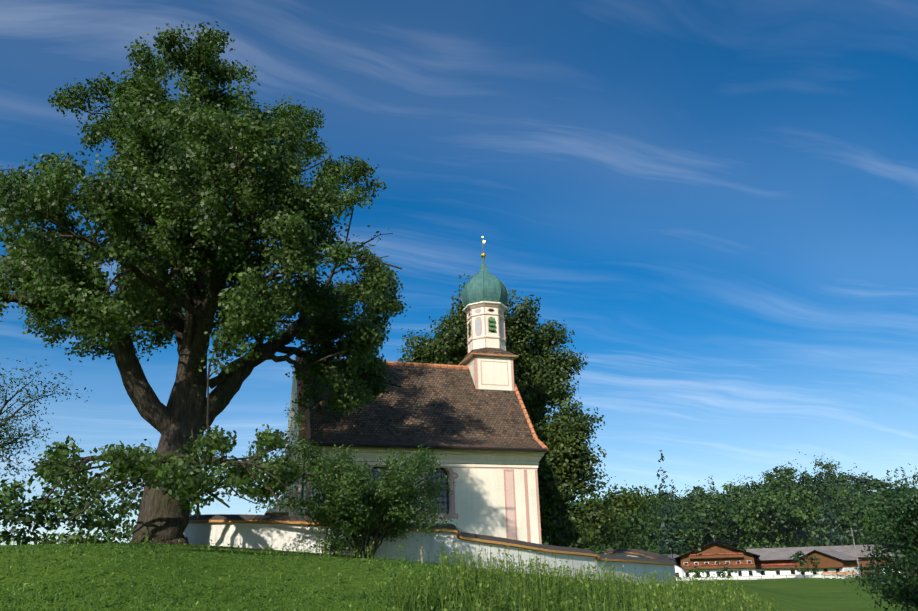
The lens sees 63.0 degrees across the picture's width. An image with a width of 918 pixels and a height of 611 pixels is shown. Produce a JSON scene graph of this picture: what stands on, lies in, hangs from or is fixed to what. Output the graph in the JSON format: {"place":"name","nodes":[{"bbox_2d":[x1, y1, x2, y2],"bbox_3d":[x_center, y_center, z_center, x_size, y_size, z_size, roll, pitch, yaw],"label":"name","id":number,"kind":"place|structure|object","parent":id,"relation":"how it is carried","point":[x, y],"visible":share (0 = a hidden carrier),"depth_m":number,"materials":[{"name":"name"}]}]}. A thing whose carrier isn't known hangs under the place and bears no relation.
{"place":"outdoors","nodes":[
{"label":"outdoors","id":0,"kind":"place"},
{"bbox_2d":[0,521,915,610],"bbox_3d":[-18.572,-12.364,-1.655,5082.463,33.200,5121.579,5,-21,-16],"label":"terrain","id":1,"kind":"structure","parent":0,"point":[812,594],"depth_m":15.03,"materials":[{"name":"green plant"}]},
{"bbox_2d":[0,357,91,485],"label":"tree","id":2,"kind":"object","parent":1,"relation":"on","point":[5,443],"visible":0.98,"depth_m":21.11,"materials":[{"name":"green plant"}]},
{"bbox_2d":[0,21,410,543],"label":"oak tree","id":3,"kind":"object","parent":1,"relation":"on","point":[168,152],"visible":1,"depth_m":23.20,"materials":[{"name":"green plant"}]},
{"bbox_2d":[249,402,457,558],"bbox_3d":[-2.983,5.567,23.872,5.837,4.981,5.203,-11,-22,25],"label":"shrub","id":4,"kind":"object","parent":1,"relation":"on","point":[352,509],"visible":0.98,"depth_m":22.90,"materials":[{"name":"green plant"}]},
{"bbox_2d":[0,533,795,610],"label":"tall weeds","id":5,"kind":"object","parent":1,"relation":"on","point":[683,605],"visible":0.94,"depth_m":15.24,"materials":[{"name":"green plant"}]},
{"bbox_2d":[264,235,547,543],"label":"chapel","id":6,"kind":"structure","parent":1,"relation":"on","point":[468,416],"depth_m":33.48,"materials":[{"name":"beige paint"}]},
{"bbox_2d":[184,514,675,584],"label":"yard wall","id":7,"kind":"structure","parent":1,"relation":"on","point":[279,532],"depth_m":25.13,"materials":[{"name":"paint"}]},
{"bbox_2d":[0,449,917,582],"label":"trees","id":8,"kind":"object","parent":1,"relation":"on","point":[675,523],"visible":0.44,"depth_m":250.18,"materials":[{"name":"green plant"}]},
{"bbox_2d":[397,273,588,435],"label":"tree","id":9,"kind":"object","parent":1,"relation":"on","point":[539,386],"visible":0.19,"depth_m":46.24,"materials":[{"name":"green plant"}]},
{"bbox_2d":[530,395,653,550],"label":"tree","id":10,"kind":"object","parent":1,"relation":"on","point":[563,468],"visible":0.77,"depth_m":40.26,"materials":[{"name":"green plant"}]},
{"bbox_2d":[662,528,915,581],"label":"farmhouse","id":11,"kind":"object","parent":1,"relation":"on","point":[761,563],"visible":0.71,"depth_m":201.45,"materials":[{"name":"brown paint"}]},
{"bbox_2d":[831,464,917,593],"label":"tree","id":12,"kind":"object","parent":1,"relation":"on","point":[900,513],"visible":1,"depth_m":16.62,"materials":[{"name":"green plant"}]},
{"bbox_2d":[836,536,917,610],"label":"bush","id":13,"kind":"object","parent":1,"relation":"on","point":[909,590],"visible":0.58,"depth_m":19.52,"materials":[{"name":"green plant"}]},
{"bbox_2d":[0,0,917,544],"label":"sky","id":14,"kind":"structure","parent":0,"point":[717,200],"materials":[{"name":"blue"}]}
]}

